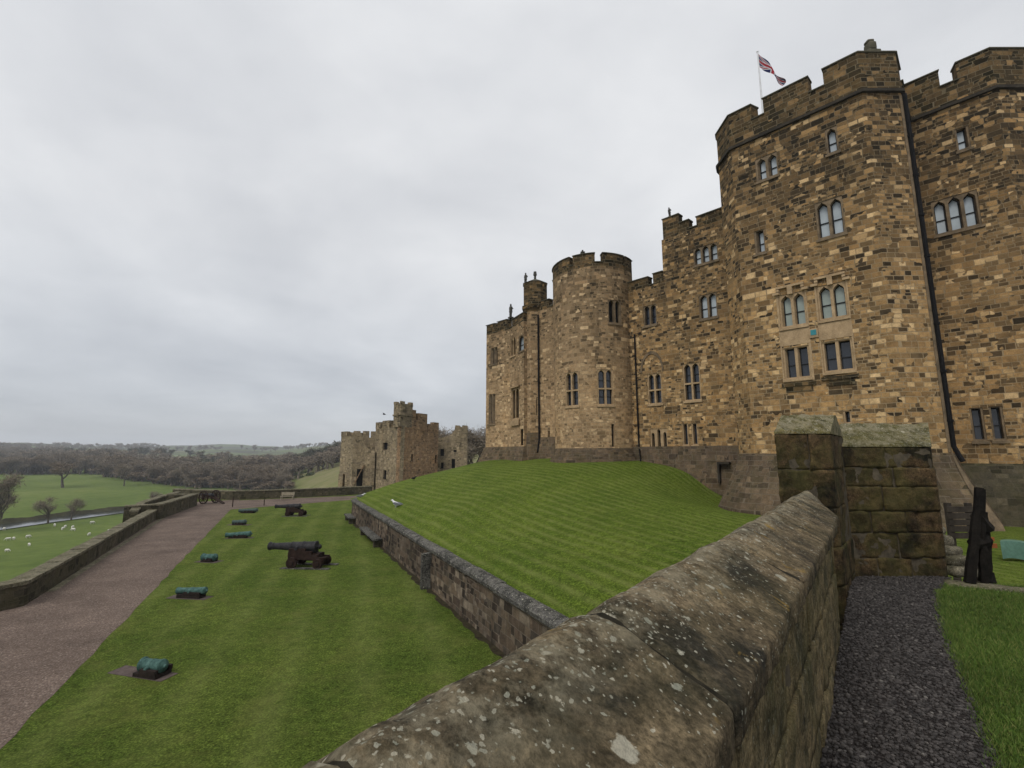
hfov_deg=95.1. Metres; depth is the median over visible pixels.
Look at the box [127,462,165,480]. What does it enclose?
bare tree
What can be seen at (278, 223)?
sky
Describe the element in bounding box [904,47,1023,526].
gate tower
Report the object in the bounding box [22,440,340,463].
evergreen woodland
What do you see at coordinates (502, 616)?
retaining wall
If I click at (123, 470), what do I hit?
bare tree
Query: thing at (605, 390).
window
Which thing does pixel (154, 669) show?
cannon barrel
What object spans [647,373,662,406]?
window
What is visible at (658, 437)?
window
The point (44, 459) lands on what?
bare tree
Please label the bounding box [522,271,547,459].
stair turret
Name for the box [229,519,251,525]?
cannon barrel
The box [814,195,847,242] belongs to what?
window
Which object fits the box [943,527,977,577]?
stone steps
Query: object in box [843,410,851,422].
window
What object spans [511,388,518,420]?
window
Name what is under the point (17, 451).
woodland
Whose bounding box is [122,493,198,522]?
bastion wall
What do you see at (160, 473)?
bare tree
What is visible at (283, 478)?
bare tree
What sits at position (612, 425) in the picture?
window
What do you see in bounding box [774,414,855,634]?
stone pier
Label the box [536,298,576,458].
link wall
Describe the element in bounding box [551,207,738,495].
castle range
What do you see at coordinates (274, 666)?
lawn
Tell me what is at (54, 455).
bare tree
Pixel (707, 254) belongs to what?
window
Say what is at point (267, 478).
bare tree
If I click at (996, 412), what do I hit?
window
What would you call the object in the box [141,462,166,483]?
bare tree
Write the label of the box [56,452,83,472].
bare tree
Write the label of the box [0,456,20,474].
bare tree
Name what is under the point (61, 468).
bare tree
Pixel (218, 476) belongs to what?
bare tree
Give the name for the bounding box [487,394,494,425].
window
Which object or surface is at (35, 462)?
bare tree
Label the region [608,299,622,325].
window
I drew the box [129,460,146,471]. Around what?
bare tree
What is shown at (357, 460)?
barbican
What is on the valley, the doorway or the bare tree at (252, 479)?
the bare tree at (252, 479)
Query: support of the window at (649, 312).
in the castle range
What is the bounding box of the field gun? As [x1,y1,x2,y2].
[198,490,224,503]
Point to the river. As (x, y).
(31, 522)
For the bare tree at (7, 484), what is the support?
on the valley
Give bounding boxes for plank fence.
[943,503,978,582]
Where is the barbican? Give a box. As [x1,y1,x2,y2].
[338,431,375,490]
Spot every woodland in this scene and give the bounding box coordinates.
[0,442,337,451]
[0,446,295,467]
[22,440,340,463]
[251,444,340,478]
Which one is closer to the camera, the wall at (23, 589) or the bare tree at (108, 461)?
the wall at (23, 589)
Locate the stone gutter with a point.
(67, 580)
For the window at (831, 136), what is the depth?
21.68 m
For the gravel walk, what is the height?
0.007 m
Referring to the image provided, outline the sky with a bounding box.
[0,0,1023,446]
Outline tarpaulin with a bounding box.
[1000,539,1023,559]
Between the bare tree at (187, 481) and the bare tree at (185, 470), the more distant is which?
the bare tree at (185, 470)
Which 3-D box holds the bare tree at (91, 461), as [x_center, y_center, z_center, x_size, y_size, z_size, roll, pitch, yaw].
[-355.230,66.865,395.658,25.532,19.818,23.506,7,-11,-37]
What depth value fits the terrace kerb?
5.83 m
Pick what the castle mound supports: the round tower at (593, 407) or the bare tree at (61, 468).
the round tower at (593, 407)
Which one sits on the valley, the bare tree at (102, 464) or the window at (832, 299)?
the bare tree at (102, 464)
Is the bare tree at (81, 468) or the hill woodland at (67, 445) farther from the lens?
the hill woodland at (67, 445)
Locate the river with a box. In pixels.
[0,510,123,529]
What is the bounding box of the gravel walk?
[0,496,356,748]
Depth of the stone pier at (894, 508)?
6.56 m
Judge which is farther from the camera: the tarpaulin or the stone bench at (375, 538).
the stone bench at (375, 538)
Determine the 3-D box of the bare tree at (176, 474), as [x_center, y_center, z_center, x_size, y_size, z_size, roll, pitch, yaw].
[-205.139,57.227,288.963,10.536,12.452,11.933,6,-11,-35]
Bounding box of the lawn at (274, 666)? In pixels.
[0,494,501,767]
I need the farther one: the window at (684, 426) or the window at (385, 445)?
the window at (385, 445)
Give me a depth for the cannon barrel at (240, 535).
30.12 m
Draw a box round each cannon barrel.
[108,656,177,681]
[167,587,213,599]
[196,553,223,562]
[224,531,253,538]
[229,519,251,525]
[238,508,257,512]
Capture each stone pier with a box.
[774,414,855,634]
[839,423,947,576]
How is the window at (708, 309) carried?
in the castle range
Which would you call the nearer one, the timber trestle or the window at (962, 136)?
the timber trestle
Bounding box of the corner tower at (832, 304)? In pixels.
[715,50,1004,530]
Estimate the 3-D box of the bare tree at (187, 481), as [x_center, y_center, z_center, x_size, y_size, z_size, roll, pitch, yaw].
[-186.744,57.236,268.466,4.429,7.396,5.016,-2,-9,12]
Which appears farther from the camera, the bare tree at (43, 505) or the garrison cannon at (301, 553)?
the bare tree at (43, 505)
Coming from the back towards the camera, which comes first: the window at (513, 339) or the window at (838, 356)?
the window at (513, 339)
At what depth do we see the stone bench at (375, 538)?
28.23 m
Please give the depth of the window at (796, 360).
21.67 m
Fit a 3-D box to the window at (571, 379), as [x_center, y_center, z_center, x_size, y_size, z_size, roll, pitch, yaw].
[4.150,0.427,32.057,1.268,2.477,0.418,-8,-12,42]
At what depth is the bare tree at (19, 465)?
366.58 m
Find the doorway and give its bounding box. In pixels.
[356,469,362,485]
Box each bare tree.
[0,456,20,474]
[0,471,29,520]
[6,456,49,474]
[9,458,38,474]
[9,459,31,474]
[27,453,66,473]
[29,496,58,523]
[35,454,56,474]
[48,460,76,487]
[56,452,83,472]
[58,453,82,473]
[65,497,87,518]
[73,458,90,474]
[74,452,109,474]
[97,459,123,477]
[98,459,113,476]
[112,461,133,479]
[114,462,133,485]
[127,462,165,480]
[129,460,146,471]
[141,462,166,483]
[149,491,162,497]
[151,457,180,465]
[152,469,173,482]
[153,461,171,482]
[168,469,182,484]
[171,468,183,485]
[178,466,200,486]
[183,478,191,488]
[187,469,203,477]
[192,467,214,477]
[197,464,220,476]
[205,461,230,484]
[209,469,223,487]
[224,464,242,479]
[234,458,271,465]
[244,473,264,487]
[263,473,275,489]
[274,472,295,488]
[279,475,288,488]
[438,427,452,437]
[467,427,485,463]
[473,425,485,453]
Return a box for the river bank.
[0,506,123,523]
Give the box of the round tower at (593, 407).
[550,252,637,462]
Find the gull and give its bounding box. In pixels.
[391,499,402,505]
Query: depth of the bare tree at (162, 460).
409.51 m
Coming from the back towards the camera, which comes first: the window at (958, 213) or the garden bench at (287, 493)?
the garden bench at (287, 493)
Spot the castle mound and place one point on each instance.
(569, 540)
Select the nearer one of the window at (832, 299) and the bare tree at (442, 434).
the window at (832, 299)
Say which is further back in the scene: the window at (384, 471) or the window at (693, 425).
the window at (384, 471)
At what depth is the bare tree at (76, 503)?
155.63 m
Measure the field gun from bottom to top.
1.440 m
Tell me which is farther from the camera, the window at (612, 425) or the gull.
the window at (612, 425)
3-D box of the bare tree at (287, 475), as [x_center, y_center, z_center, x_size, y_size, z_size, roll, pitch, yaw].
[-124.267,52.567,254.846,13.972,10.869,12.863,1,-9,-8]
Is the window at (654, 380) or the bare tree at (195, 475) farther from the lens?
the bare tree at (195, 475)
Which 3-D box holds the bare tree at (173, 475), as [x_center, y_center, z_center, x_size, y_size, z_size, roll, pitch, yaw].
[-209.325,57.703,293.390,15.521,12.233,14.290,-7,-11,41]
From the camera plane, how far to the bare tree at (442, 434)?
116.24 m
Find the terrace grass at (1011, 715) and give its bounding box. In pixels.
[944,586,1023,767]
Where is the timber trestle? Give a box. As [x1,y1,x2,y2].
[963,487,996,583]
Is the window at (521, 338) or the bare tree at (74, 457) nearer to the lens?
the window at (521, 338)
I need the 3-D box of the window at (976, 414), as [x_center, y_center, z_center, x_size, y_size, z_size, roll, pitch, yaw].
[19.948,1.790,20.047,0.558,1.537,0.644,0,-9,0]
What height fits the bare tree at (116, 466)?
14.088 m
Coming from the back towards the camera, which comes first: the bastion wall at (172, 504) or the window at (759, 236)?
the bastion wall at (172, 504)
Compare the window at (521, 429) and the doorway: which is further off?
the doorway
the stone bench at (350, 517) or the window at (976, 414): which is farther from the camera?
the stone bench at (350, 517)
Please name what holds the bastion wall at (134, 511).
on the valley
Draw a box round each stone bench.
[344,513,355,523]
[359,527,381,547]
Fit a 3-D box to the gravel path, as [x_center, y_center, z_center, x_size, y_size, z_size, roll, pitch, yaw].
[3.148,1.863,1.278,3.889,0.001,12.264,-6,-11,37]
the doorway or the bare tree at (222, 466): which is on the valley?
the bare tree at (222, 466)
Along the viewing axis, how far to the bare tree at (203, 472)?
290.96 m
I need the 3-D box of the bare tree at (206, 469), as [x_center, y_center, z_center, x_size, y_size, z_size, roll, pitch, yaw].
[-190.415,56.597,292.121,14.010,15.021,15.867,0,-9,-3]
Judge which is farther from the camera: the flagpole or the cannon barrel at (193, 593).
the flagpole
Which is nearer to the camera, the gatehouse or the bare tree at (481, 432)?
the gatehouse
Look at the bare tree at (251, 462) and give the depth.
366.87 m
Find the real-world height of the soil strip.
0.007 m
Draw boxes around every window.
[382,442,387,450]
[382,470,385,480]
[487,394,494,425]
[489,347,497,365]
[510,337,515,357]
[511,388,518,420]
[518,334,523,353]
[521,429,522,445]
[564,371,579,408]
[597,370,614,406]
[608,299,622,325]
[611,424,614,446]
[643,304,657,328]
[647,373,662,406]
[650,428,667,446]
[682,362,702,402]
[682,423,688,445]
[691,423,699,445]
[693,242,719,267]
[699,292,718,321]
[753,229,767,256]
[755,151,779,184]
[778,291,808,330]
[782,345,812,381]
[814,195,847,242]
[816,281,850,323]
[822,338,856,375]
[824,125,840,157]
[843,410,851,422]
[931,189,984,238]
[954,125,973,154]
[969,407,989,443]
[988,406,1010,443]
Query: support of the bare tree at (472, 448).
on the valley
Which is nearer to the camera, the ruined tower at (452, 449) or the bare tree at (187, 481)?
the ruined tower at (452, 449)
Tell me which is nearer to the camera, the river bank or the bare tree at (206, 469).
the river bank
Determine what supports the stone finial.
on the corner tower at (832, 304)
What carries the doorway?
in the barbican
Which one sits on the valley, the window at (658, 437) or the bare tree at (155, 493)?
the bare tree at (155, 493)
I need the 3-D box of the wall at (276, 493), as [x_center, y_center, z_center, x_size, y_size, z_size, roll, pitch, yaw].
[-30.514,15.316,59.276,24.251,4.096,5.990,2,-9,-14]
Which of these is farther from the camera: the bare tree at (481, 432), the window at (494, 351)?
the bare tree at (481, 432)
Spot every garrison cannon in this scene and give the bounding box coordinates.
[267,541,338,569]
[275,503,306,516]
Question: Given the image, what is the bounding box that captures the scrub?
[0,454,339,489]
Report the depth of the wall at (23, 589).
20.13 m
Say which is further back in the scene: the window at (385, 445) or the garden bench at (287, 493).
the window at (385, 445)
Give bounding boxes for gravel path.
[821,577,1000,767]
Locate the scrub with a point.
(203, 481)
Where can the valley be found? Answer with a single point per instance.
(50, 540)
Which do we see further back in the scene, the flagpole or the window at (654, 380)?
the window at (654, 380)
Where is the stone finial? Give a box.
[864,39,880,49]
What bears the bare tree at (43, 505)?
on the valley
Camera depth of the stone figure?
41.75 m
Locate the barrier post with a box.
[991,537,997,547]
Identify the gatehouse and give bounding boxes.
[374,401,438,489]
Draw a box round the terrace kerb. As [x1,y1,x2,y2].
[943,579,1023,592]
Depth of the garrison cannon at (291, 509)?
41.05 m
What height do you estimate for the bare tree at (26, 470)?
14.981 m
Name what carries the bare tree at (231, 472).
on the valley
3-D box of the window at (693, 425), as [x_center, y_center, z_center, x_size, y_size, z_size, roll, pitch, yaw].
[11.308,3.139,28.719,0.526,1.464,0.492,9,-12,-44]
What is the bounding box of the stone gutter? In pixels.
[46,518,163,591]
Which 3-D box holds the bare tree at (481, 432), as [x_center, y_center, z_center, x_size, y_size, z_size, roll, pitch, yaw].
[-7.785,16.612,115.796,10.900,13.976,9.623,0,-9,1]
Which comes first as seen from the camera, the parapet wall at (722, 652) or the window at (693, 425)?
the parapet wall at (722, 652)
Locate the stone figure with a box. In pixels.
[508,304,513,318]
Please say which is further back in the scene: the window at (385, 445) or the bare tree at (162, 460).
the bare tree at (162, 460)
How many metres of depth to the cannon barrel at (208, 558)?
23.44 m
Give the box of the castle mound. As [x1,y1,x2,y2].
[350,458,1023,617]
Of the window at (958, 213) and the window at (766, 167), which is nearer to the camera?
the window at (958, 213)
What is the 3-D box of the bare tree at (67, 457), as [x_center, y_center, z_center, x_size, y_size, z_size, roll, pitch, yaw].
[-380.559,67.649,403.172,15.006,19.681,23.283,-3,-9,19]
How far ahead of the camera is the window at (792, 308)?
22.03 m
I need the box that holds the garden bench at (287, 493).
[280,492,294,499]
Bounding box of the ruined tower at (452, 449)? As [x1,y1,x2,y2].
[438,425,467,471]
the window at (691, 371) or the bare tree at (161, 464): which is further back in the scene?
the bare tree at (161, 464)
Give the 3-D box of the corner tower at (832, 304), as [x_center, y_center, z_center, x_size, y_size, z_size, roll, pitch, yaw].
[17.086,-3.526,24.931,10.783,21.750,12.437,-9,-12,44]
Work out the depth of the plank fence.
8.92 m
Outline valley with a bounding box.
[0,443,478,581]
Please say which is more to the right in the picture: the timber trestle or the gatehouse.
the timber trestle
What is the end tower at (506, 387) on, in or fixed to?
on the castle mound
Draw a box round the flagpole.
[756,50,785,112]
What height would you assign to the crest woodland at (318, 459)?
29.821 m
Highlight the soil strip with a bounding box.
[353,523,505,657]
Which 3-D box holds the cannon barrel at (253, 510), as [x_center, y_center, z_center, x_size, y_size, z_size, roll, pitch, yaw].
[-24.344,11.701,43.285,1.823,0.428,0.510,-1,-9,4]
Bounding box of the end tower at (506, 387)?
[478,312,526,461]
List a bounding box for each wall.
[0,509,156,610]
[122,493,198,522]
[129,491,180,518]
[173,486,371,499]
[302,491,839,767]
[351,498,568,654]
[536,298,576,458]

